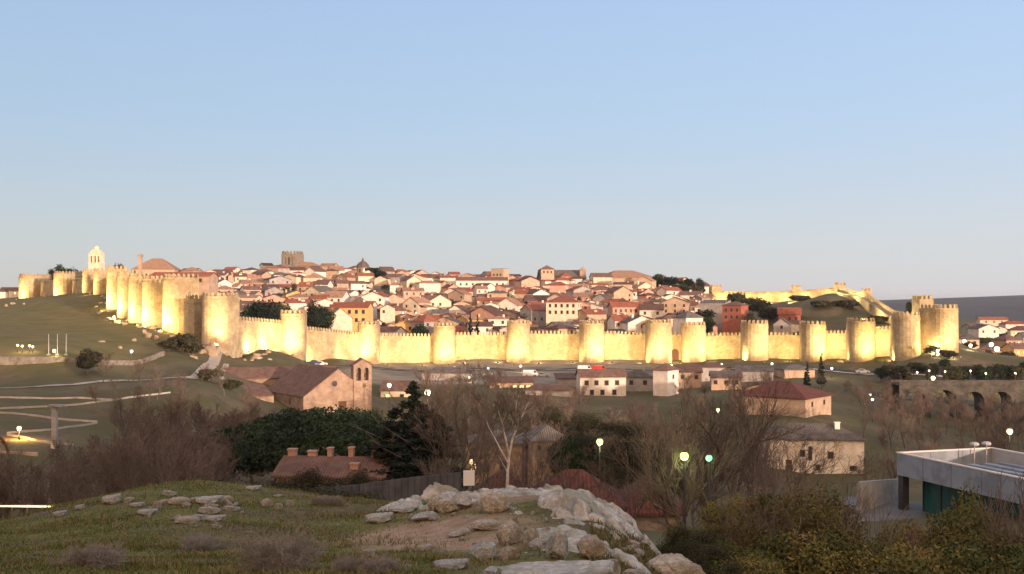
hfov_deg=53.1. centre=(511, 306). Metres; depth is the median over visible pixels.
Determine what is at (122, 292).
wall tower
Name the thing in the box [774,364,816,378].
valley house
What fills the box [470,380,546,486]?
bare tree
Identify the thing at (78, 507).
rock
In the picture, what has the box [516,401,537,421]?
bare tree
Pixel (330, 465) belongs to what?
chimney house
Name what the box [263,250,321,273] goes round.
cathedral
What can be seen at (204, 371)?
bare tree
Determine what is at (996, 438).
bare tree
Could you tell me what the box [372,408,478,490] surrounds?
conifer
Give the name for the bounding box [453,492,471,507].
rock
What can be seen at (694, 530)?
leafy shrub
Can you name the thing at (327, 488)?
shrub
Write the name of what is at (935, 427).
bare tree
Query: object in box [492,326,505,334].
town house
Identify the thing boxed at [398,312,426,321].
town house
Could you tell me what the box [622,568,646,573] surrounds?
rock
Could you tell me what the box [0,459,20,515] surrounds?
bare tree
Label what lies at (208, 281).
long building
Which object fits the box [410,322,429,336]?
evergreen tree
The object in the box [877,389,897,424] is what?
bare tree
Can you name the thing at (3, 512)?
bare tree
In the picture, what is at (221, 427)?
bare tree
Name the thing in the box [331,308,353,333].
gabled house
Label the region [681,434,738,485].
bare tree
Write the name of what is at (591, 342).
wall tower
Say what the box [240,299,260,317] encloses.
evergreen tree
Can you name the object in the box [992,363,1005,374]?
belt tree
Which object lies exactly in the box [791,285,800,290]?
wall tower
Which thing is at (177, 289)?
wall tower
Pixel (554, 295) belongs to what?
town house
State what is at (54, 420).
pillar
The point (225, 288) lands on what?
town house
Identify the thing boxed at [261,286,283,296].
town house
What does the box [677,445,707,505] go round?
bare tree
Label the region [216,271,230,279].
town house
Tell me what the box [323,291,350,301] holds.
town house
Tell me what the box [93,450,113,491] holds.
bare tree
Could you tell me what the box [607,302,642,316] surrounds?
pink house
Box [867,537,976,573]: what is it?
leafy shrub
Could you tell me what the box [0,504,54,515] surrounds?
lit handrail
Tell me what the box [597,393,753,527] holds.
bare tree
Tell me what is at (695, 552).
dark shrub
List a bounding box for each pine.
[207,419,288,484]
[226,426,320,483]
[253,406,329,433]
[288,419,379,455]
[289,404,348,425]
[327,407,376,425]
[336,415,398,443]
[346,407,387,420]
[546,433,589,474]
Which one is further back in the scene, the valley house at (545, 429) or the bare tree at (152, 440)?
the valley house at (545, 429)
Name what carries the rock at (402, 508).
on the ground at (72, 317)
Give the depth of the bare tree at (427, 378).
110.84 m
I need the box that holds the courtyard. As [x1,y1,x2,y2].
[845,496,935,521]
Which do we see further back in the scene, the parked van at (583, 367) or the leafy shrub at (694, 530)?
the parked van at (583, 367)
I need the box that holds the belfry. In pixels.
[88,246,104,270]
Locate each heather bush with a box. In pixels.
[45,538,129,569]
[172,531,239,551]
[227,520,330,573]
[328,550,365,573]
[346,551,411,573]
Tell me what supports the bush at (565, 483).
on the ground at (72, 317)
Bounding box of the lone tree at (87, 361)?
[75,348,103,373]
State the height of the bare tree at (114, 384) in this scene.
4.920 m
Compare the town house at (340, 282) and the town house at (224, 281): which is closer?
the town house at (224, 281)
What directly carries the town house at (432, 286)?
on the ground at (72, 317)
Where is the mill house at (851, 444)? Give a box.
[761,422,867,473]
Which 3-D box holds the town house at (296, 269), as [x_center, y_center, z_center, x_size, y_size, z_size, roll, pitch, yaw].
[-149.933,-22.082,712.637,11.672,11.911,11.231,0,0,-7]
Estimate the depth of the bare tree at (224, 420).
150.53 m
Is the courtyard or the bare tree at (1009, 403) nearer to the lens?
the courtyard
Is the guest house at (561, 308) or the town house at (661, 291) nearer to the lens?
the guest house at (561, 308)
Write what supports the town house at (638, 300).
on the ground at (72, 317)
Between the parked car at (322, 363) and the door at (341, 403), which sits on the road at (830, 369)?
the parked car at (322, 363)
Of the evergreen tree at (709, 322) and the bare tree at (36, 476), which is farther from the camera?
the evergreen tree at (709, 322)
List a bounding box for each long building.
[149,272,218,295]
[455,277,507,286]
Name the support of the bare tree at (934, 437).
on the ground at (72, 317)
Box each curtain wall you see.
[40,280,52,295]
[72,278,81,292]
[240,316,281,356]
[307,326,358,361]
[380,333,432,362]
[455,332,506,359]
[530,330,578,359]
[604,330,644,359]
[671,332,680,359]
[706,332,740,359]
[712,290,753,302]
[754,290,795,301]
[768,332,798,358]
[796,288,838,297]
[826,330,845,358]
[835,287,865,303]
[861,293,893,323]
[875,325,890,356]
[889,310,910,323]
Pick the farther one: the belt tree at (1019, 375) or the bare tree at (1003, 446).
the belt tree at (1019, 375)
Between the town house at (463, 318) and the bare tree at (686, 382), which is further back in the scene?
the town house at (463, 318)
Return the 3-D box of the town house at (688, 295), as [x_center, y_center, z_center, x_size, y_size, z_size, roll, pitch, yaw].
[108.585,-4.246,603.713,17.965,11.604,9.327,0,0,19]
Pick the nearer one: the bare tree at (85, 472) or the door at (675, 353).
the bare tree at (85, 472)
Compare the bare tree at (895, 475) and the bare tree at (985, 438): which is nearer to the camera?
the bare tree at (895, 475)
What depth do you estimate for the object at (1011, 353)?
389.27 m
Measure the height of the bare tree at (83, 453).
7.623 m
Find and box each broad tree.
[683,285,705,292]
[726,292,745,303]
[742,297,771,312]
[744,313,756,322]
[758,306,777,322]
[788,295,810,301]
[810,300,834,306]
[833,300,859,307]
[867,315,887,322]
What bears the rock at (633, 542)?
on the ground at (72, 317)
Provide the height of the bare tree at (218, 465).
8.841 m
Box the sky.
[0,0,1023,299]
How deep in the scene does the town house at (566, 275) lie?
714.27 m
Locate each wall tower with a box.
[18,273,51,298]
[53,271,81,295]
[82,269,93,292]
[93,268,106,294]
[106,265,126,308]
[117,269,137,318]
[128,273,150,322]
[142,275,163,327]
[162,273,198,334]
[184,294,201,343]
[201,292,239,357]
[280,309,306,361]
[357,320,379,363]
[433,322,455,363]
[506,320,529,363]
[579,320,603,362]
[645,319,671,363]
[680,321,705,362]
[709,285,721,292]
[740,320,768,360]
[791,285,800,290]
[798,320,826,362]
[834,282,845,293]
[846,317,875,361]
[862,288,871,296]
[890,311,920,360]
[912,295,933,314]
[919,304,958,352]
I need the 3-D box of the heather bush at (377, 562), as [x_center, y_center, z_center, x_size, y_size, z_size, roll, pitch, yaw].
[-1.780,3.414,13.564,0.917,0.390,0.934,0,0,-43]
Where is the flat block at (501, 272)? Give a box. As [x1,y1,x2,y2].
[491,268,508,284]
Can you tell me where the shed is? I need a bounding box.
[553,373,575,386]
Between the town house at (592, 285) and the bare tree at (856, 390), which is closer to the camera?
the bare tree at (856, 390)
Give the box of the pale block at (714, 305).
[699,300,730,323]
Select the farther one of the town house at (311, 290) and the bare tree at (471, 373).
the town house at (311, 290)
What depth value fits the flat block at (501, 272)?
701.99 m
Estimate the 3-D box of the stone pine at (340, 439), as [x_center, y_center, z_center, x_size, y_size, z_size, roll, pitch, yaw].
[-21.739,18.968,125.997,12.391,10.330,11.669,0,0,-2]
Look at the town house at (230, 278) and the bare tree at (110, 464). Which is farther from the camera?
the town house at (230, 278)
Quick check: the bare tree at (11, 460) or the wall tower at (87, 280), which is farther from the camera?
the wall tower at (87, 280)
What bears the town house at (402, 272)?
on the ground at (72, 317)
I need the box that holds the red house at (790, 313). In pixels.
[777,307,801,321]
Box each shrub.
[216,476,314,492]
[253,476,301,488]
[263,478,363,497]
[268,464,331,490]
[301,485,337,494]
[307,483,353,491]
[316,478,353,487]
[326,467,378,486]
[334,478,347,485]
[349,489,385,499]
[470,469,529,491]
[523,404,592,431]
[560,410,635,442]
[572,431,637,472]
[586,441,651,483]
[587,423,662,463]
[602,458,653,489]
[611,420,669,446]
[616,435,681,482]
[626,429,684,466]
[638,464,682,496]
[655,419,702,445]
[655,524,720,569]
[662,516,707,553]
[666,538,734,573]
[672,479,798,552]
[698,493,759,528]
[702,558,746,573]
[704,539,746,572]
[709,542,789,573]
[719,512,778,543]
[721,552,782,573]
[723,456,916,548]
[744,554,793,573]
[747,477,857,534]
[753,513,872,573]
[765,528,882,573]
[822,510,955,566]
[849,519,913,559]
[862,558,923,573]
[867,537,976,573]
[874,541,1019,573]
[878,517,993,551]
[914,538,955,553]
[918,520,1012,548]
[922,477,1017,541]
[922,565,1016,573]
[925,539,990,573]
[926,517,1023,573]
[956,468,1023,554]
[986,539,1023,564]
[989,553,1023,573]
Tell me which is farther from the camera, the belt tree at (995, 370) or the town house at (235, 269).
the town house at (235, 269)
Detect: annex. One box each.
[224,366,335,384]
[241,384,273,402]
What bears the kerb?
on the ground at (72, 317)
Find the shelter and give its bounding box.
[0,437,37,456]
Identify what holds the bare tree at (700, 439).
on the ground at (72, 317)
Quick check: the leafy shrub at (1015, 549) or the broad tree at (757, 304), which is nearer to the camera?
the leafy shrub at (1015, 549)
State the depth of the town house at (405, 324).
450.47 m
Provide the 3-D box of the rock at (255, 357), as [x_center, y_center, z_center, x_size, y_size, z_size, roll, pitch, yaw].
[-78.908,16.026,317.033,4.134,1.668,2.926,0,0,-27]
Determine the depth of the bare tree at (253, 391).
225.82 m
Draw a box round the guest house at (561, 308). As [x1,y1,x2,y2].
[546,296,581,325]
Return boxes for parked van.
[523,370,537,376]
[577,365,590,368]
[592,365,605,368]
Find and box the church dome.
[356,258,368,272]
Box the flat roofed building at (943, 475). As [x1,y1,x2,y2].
[896,441,1023,517]
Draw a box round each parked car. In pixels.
[315,361,327,364]
[538,372,549,376]
[856,369,869,373]
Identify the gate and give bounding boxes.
[672,348,679,360]
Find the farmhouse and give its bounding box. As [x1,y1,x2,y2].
[733,381,834,417]
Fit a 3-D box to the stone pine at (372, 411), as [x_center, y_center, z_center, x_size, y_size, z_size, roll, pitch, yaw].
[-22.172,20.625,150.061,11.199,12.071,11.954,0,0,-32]
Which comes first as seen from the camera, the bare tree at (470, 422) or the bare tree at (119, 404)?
the bare tree at (119, 404)
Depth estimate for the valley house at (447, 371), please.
318.28 m
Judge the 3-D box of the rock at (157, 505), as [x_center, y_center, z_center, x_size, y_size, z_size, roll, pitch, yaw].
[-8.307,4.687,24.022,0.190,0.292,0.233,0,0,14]
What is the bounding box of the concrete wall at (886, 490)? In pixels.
[857,479,897,512]
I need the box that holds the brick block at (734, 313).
[721,301,749,333]
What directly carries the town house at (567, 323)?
on the ground at (72, 317)
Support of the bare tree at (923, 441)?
on the ground at (72, 317)
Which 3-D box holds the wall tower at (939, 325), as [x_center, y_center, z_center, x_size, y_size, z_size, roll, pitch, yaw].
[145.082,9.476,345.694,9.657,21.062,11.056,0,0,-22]
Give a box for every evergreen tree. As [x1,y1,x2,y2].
[49,264,68,278]
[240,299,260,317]
[253,298,281,322]
[275,301,291,314]
[306,299,327,320]
[307,313,327,329]
[324,307,336,328]
[364,267,377,272]
[373,270,386,276]
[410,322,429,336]
[652,274,663,286]
[661,276,678,284]
[668,284,688,289]
[674,277,695,285]
[695,278,704,287]
[696,309,715,323]
[703,316,715,333]
[905,301,911,312]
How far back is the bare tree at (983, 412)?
242.37 m
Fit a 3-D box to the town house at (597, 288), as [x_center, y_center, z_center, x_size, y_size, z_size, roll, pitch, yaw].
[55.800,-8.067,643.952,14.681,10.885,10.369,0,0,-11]
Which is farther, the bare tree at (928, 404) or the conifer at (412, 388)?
the bare tree at (928, 404)
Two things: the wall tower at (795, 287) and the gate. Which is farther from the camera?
the wall tower at (795, 287)
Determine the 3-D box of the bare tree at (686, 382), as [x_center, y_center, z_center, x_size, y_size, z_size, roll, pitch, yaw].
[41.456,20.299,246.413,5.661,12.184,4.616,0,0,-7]
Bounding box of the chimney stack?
[137,254,142,273]
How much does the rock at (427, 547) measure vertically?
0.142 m
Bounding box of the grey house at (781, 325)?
[773,318,791,334]
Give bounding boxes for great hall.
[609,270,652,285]
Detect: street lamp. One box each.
[17,425,21,439]
[596,437,602,478]
[680,450,688,526]
[706,454,711,524]
[1007,428,1012,449]
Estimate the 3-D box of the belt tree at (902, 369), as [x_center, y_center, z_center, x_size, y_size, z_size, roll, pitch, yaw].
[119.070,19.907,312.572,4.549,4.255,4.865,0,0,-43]
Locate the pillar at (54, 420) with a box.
[47,404,64,448]
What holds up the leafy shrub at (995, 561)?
on the ground at (72, 317)
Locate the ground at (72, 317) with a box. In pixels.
[0,279,1023,573]
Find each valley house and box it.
[379,380,412,396]
[421,367,471,379]
[466,430,525,490]
[487,376,533,387]
[522,423,570,486]
[524,384,574,396]
[575,369,627,395]
[626,369,652,390]
[651,363,679,395]
[675,365,702,387]
[697,362,731,380]
[709,371,742,389]
[735,365,774,381]
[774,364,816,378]
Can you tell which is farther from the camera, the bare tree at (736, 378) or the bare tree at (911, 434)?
the bare tree at (736, 378)
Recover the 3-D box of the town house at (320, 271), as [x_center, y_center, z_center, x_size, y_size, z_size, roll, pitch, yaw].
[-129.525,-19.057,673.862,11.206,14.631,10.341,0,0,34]
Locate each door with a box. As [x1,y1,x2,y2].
[339,401,345,409]
[672,349,678,360]
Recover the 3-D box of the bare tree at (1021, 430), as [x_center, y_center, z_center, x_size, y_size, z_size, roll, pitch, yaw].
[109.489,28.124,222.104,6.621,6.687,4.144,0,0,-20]
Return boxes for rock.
[52,510,66,516]
[74,504,84,509]
[101,493,120,503]
[124,497,134,502]
[129,502,144,507]
[137,509,158,515]
[145,332,151,337]
[152,501,161,509]
[160,499,168,503]
[162,490,176,495]
[167,496,190,504]
[174,515,200,523]
[182,502,190,506]
[192,514,208,518]
[195,495,223,504]
[197,506,220,513]
[198,349,206,353]
[204,342,220,355]
[205,515,226,521]
[212,524,221,528]
[222,495,233,501]
[222,506,239,510]
[245,485,261,489]
[250,356,262,358]
[260,498,272,506]
[274,503,282,509]
[286,500,294,505]
[307,494,329,506]
[321,495,349,505]
[360,548,375,557]
[364,512,393,522]
[388,505,418,512]
[411,511,439,520]
[416,543,438,550]
[428,494,441,511]
[432,558,468,569]
[434,497,461,512]
[439,548,446,554]
[448,527,471,536]
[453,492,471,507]
[469,542,495,560]
[470,519,500,529]
[480,566,502,573]
[481,491,510,513]
[496,519,524,545]
[496,560,614,573]
[497,546,520,559]
[502,556,508,562]
[512,516,518,522]
[523,528,538,544]
[528,538,547,549]
[546,530,568,558]
[577,534,606,559]
[608,559,620,573]
[612,533,619,539]
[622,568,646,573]
[627,540,639,547]
[627,545,638,549]
[634,548,644,556]
[647,553,705,573]
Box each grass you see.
[0,479,657,573]
[588,512,668,573]
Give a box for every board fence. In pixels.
[313,484,359,497]
[360,472,460,501]
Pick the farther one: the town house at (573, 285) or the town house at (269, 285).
the town house at (573, 285)
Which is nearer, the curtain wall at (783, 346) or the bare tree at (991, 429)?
the bare tree at (991, 429)
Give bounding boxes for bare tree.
[0,438,47,517]
[0,447,30,518]
[0,452,48,512]
[0,453,38,482]
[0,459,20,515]
[0,459,35,517]
[14,467,51,513]
[15,468,90,504]
[21,436,91,504]
[23,463,63,502]
[39,450,103,499]
[42,449,107,504]
[45,439,93,500]
[49,454,103,503]
[51,449,115,497]
[57,426,161,500]
[71,440,126,499]
[74,445,97,462]
[79,456,108,495]
[81,433,100,485]
[84,383,98,413]
[87,439,118,493]
[93,428,130,487]
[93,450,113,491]
[94,458,130,494]
[95,352,114,383]
[97,447,123,487]
[98,423,220,489]
[101,405,214,482]
[107,388,136,436]
[108,377,118,398]
[108,403,135,448]
[109,385,151,413]
[115,438,160,481]
[123,405,147,436]
[123,407,151,444]
[125,363,149,392]
[125,396,145,431]
[127,396,158,440]
[130,354,151,387]
[138,400,188,441]
[138,403,164,433]
[139,375,167,404]
[146,364,164,388]
[155,371,168,400]
[158,387,197,435]
[158,398,183,431]
[159,400,182,427]
[164,409,199,446]
[166,464,188,481]
[168,371,194,408]
[168,403,194,434]
[170,373,183,388]
[177,401,207,441]
[189,392,214,433]
[190,400,226,434]
[194,436,271,484]
[196,364,208,385]
[200,446,260,483]
[202,411,244,441]
[205,415,244,473]
[206,448,237,482]
[209,441,257,481]
[210,363,227,395]
[213,424,247,481]
[215,412,242,475]
[216,411,248,422]
[223,406,245,420]
[229,408,262,430]
[239,394,256,414]
[239,399,266,422]
[241,390,251,414]
[245,385,263,401]
[247,405,282,418]
[405,385,508,483]
[412,366,473,461]
[412,410,526,490]
[430,382,457,412]
[444,375,456,403]
[450,356,519,490]
[451,417,487,439]
[452,399,501,447]
[453,367,473,413]
[463,366,482,395]
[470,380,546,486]
[480,366,504,402]
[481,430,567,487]
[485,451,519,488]
[489,389,508,425]
[496,367,523,402]
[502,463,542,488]
[505,385,528,432]
[513,411,534,433]
[516,394,531,414]
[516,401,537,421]
[516,417,539,483]
[518,385,560,423]
[526,400,552,429]
[527,391,549,408]
[530,387,553,414]
[531,399,557,418]
[539,418,575,435]
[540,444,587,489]
[552,397,574,418]
[555,400,577,430]
[559,384,590,415]
[564,382,579,409]
[572,392,589,417]
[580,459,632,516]
[582,439,610,465]
[585,435,617,464]
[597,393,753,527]
[601,408,620,421]
[608,407,625,438]
[614,472,668,519]
[620,401,644,430]
[622,399,644,425]
[624,403,647,425]
[635,463,675,528]
[636,422,679,461]
[636,469,718,531]
[648,403,667,429]
[657,438,691,502]
[659,424,730,483]
[660,378,813,521]
[660,444,680,480]
[664,423,692,487]
[668,433,700,503]
[670,455,703,518]
[673,369,696,414]
[676,441,706,516]
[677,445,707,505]
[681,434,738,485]
[689,393,709,404]
[690,429,729,505]
[692,399,708,432]
[695,393,712,429]
[696,379,710,399]
[696,447,741,492]
[707,446,733,497]
[708,367,879,502]
[723,374,734,394]
[723,389,754,428]
[725,381,734,402]
[726,440,758,504]
[727,369,743,401]
[732,393,769,433]
[734,431,763,490]
[736,372,745,387]
[740,432,777,491]
[747,370,771,386]
[752,441,783,496]
[756,438,789,501]
[760,432,783,487]
[810,373,826,390]
[842,376,850,395]
[845,378,881,413]
[847,382,870,417]
[854,386,871,416]
[855,450,875,480]
[856,410,875,437]
[863,386,896,413]
[872,454,893,479]
[873,381,906,412]
[873,406,897,448]
[873,411,886,436]
[875,394,894,425]
[875,443,911,478]
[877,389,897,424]
[877,428,893,464]
[892,407,915,448]
[893,394,908,419]
[899,392,939,429]
[902,413,922,449]
[903,399,916,429]
[905,425,925,450]
[910,388,928,428]
[912,392,921,423]
[913,407,926,438]
[915,388,938,416]
[921,441,939,449]
[922,420,943,447]
[924,430,945,449]
[931,392,951,419]
[934,405,959,434]
[935,395,957,427]
[944,390,961,425]
[948,396,968,415]
[950,418,971,445]
[955,402,971,430]
[955,405,984,439]
[960,404,985,437]
[972,428,986,447]
[974,395,992,435]
[976,432,1008,447]
[978,433,1011,447]
[979,409,1005,443]
[980,397,1006,431]
[980,440,1011,448]
[986,392,997,423]
[988,424,1000,447]
[991,417,1011,440]
[992,405,1022,442]
[1000,398,1023,435]
[1003,406,1023,436]
[1005,394,1022,413]
[1005,421,1023,450]
[1014,404,1023,430]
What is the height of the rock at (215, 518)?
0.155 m
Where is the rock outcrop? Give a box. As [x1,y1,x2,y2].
[376,482,660,573]
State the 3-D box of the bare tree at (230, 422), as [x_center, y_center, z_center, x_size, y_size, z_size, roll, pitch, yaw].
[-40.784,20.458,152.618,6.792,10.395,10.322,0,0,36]
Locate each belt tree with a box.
[873,366,887,381]
[884,363,900,379]
[897,365,911,374]
[901,367,913,379]
[905,362,925,370]
[916,365,925,373]
[925,365,935,379]
[927,362,939,376]
[938,359,950,367]
[941,364,955,379]
[952,365,964,379]
[958,366,969,379]
[964,366,972,374]
[971,364,986,379]
[975,366,993,379]
[986,366,999,379]
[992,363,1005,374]
[996,364,1013,379]
[1009,365,1023,379]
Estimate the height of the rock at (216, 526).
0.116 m
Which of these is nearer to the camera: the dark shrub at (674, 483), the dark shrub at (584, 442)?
the dark shrub at (674, 483)
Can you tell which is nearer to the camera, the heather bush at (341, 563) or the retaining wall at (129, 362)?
the heather bush at (341, 563)
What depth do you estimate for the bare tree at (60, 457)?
107.36 m
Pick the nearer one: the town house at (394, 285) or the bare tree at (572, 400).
the bare tree at (572, 400)
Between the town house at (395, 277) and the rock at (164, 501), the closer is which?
the rock at (164, 501)
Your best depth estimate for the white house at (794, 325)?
417.75 m
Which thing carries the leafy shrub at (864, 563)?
on the ground at (72, 317)
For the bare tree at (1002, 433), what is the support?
on the ground at (72, 317)
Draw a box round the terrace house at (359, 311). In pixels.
[330,302,373,331]
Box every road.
[251,349,1023,379]
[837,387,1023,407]
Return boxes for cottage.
[531,469,627,508]
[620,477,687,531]
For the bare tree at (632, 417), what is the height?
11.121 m
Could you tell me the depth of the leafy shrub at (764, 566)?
24.41 m
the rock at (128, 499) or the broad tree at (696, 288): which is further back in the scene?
the broad tree at (696, 288)
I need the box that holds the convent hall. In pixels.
[131,258,180,273]
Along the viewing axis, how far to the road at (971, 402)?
290.73 m
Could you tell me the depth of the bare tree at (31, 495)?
93.75 m
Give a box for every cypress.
[466,311,473,333]
[475,314,479,334]
[802,361,810,384]
[815,352,826,384]
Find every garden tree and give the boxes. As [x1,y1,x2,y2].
[290,283,296,289]
[381,284,389,292]
[516,314,526,318]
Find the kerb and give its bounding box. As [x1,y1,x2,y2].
[250,349,942,376]
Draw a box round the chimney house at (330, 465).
[271,446,395,485]
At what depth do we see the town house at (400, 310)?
502.86 m
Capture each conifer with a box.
[323,399,459,474]
[366,380,448,462]
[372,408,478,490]
[586,445,607,477]
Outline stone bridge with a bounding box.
[890,380,1023,423]
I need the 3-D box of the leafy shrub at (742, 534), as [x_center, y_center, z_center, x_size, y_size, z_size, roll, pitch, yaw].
[7.562,8.328,33.918,4.399,4.863,3.988,0,0,-5]
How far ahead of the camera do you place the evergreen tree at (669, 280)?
686.59 m
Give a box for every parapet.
[0,392,170,408]
[0,396,108,399]
[0,412,96,421]
[7,422,97,433]
[7,434,73,445]
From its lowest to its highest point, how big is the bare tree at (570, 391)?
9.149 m
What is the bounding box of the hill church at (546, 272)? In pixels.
[535,265,586,283]
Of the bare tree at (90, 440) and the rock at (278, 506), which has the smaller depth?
the rock at (278, 506)
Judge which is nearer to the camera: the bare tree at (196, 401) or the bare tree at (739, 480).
the bare tree at (739, 480)
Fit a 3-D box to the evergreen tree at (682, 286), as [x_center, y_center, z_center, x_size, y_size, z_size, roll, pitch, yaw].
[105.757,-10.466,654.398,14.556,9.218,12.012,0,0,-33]
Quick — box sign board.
[463,470,474,491]
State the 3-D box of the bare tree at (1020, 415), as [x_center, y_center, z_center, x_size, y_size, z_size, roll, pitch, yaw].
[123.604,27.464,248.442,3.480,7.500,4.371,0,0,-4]
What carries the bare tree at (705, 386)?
on the ground at (72, 317)
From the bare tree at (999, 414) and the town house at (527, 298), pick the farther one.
the town house at (527, 298)
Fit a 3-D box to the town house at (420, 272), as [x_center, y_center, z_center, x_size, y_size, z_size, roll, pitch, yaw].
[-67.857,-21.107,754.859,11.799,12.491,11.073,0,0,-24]
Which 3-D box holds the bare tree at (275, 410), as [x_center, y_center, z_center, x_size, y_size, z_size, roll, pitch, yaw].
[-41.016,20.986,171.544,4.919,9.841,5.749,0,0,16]
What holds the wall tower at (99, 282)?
on the ground at (72, 317)
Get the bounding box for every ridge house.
[0,289,7,297]
[7,287,18,297]
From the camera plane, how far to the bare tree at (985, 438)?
179.89 m
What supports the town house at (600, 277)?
on the ground at (72, 317)
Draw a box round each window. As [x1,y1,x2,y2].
[799,450,805,456]
[808,446,812,460]
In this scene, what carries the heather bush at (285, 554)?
on the ground at (72, 317)
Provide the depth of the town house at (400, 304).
526.67 m
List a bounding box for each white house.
[672,311,704,334]
[789,320,802,331]
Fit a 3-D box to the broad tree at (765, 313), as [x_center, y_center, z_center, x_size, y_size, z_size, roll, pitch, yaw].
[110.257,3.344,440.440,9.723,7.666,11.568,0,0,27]
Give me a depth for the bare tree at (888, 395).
241.60 m
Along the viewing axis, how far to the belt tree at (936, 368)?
305.66 m
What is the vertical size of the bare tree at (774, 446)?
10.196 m
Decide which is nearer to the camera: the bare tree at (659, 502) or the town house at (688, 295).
the bare tree at (659, 502)
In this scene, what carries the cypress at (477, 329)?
on the ground at (72, 317)
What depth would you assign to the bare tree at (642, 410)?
215.41 m
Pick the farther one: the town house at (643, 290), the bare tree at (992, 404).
the town house at (643, 290)
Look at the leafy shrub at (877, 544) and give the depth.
34.63 m
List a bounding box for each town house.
[180,267,203,271]
[213,269,233,272]
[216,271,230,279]
[218,278,231,286]
[218,284,236,291]
[224,267,240,271]
[227,272,233,282]
[232,282,242,287]
[233,272,246,282]
[234,290,263,296]
[238,294,262,300]
[239,285,261,291]
[239,300,263,304]
[240,278,262,288]
[240,304,250,314]
[243,267,259,273]
[247,274,259,279]
[252,271,270,278]
[255,269,273,273]
[259,263,272,269]
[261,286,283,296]
[262,275,291,283]
[262,283,279,288]
[262,294,285,302]
[271,272,287,276]
[278,266,289,273]
[279,283,297,290]
[281,289,300,296]
[283,273,304,283]
[285,298,311,309]
[287,292,310,299]
[289,267,304,272]
[290,271,304,275]
[297,281,314,291]
[303,272,325,281]
[303,285,333,300]
[303,299,333,311]
[304,267,326,276]
[311,294,328,300]
[314,280,333,286]
[320,263,338,269]
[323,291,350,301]
[325,269,338,279]
[327,266,344,273]
[330,287,347,290]
[333,278,348,288]
[335,273,355,280]
[338,289,359,301]
[345,270,357,278]
[349,280,371,291]
[351,300,377,318]
[354,295,365,300]
[355,273,373,281]
[360,291,388,305]
[366,282,373,289]
[374,276,389,285]
[377,305,382,318]
[378,266,395,273]
[379,304,395,323]
[380,325,407,335]
[386,274,406,283]
[388,302,402,306]
[389,281,402,293]
[389,294,404,302]
[392,303,411,314]
[394,319,410,334]
[395,269,409,274]
[395,271,408,275]
[395,287,416,294]
[395,313,412,322]
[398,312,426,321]
[400,275,421,286]
[400,288,424,299]
[402,296,435,315]
[409,274,427,280]
[410,270,428,274]
[410,315,439,336]
[415,280,440,292]
[418,315,441,318]
[420,294,446,299]
[421,274,440,279]
[425,292,447,297]
[427,280,446,289]
[429,294,452,308]
[429,308,448,314]
[437,315,466,334]
[439,275,459,284]
[441,283,457,291]
[441,288,475,301]
[441,312,462,317]
[444,324,464,334]
[447,272,460,274]
[447,290,472,303]
[449,304,469,313]
[449,306,476,309]
[455,300,477,306]
[455,314,487,326]
[457,286,472,295]
[460,273,475,276]
[466,320,493,334]
[468,306,513,319]
[472,282,495,291]
[472,285,488,299]
[476,293,486,298]
[476,296,525,306]
[482,271,490,275]
[484,301,504,310]
[487,289,513,296]
[488,314,509,325]
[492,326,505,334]
[495,284,514,291]
[497,298,523,311]
[498,327,506,334]
[502,308,519,318]
[509,278,519,286]
[509,290,514,296]
[513,317,537,326]
[514,286,530,290]
[514,289,528,302]
[515,277,539,286]
[520,304,545,325]
[521,295,548,302]
[526,300,545,303]
[527,288,549,294]
[530,327,541,330]
[531,285,548,291]
[540,280,550,286]
[542,324,577,333]
[543,283,551,291]
[545,320,577,327]
[546,293,577,300]
[549,281,568,292]
[551,277,574,283]
[555,273,573,278]
[565,285,596,295]
[567,283,589,287]
[571,277,582,283]
[572,319,601,331]
[573,292,594,300]
[578,309,606,328]
[579,300,590,308]
[583,299,606,305]
[587,283,608,288]
[589,273,612,284]
[589,302,607,313]
[591,285,609,291]
[591,293,610,302]
[600,298,628,305]
[604,285,633,301]
[605,328,635,334]
[606,313,628,329]
[613,281,632,288]
[620,314,648,334]
[629,289,637,299]
[631,299,644,301]
[632,281,653,289]
[634,275,655,287]
[636,292,659,301]
[637,288,656,294]
[637,304,663,318]
[641,319,653,334]
[648,296,665,303]
[651,293,688,300]
[654,315,675,334]
[656,286,682,296]
[660,296,690,315]
[680,290,702,300]
[688,300,698,310]
[690,294,711,301]
[690,301,699,312]
[697,282,709,292]
[703,293,715,299]
[707,324,718,335]
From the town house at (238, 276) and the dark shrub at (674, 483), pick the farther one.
the town house at (238, 276)
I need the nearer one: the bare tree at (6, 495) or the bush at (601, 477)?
the bush at (601, 477)
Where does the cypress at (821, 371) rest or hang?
on the ground at (72, 317)
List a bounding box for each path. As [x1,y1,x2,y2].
[7,376,191,387]
[191,352,222,378]
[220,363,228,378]
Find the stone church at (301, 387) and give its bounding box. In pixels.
[268,358,372,414]
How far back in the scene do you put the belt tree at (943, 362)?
317.10 m
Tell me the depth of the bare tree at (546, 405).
204.53 m
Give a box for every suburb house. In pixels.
[959,334,980,348]
[962,323,982,333]
[966,324,999,337]
[976,317,1008,325]
[976,344,1002,353]
[989,335,1022,347]
[996,326,1007,333]
[998,321,1023,328]
[1000,343,1023,355]
[1007,326,1023,335]
[1014,332,1023,342]
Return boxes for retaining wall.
[0,356,76,364]
[101,351,164,364]

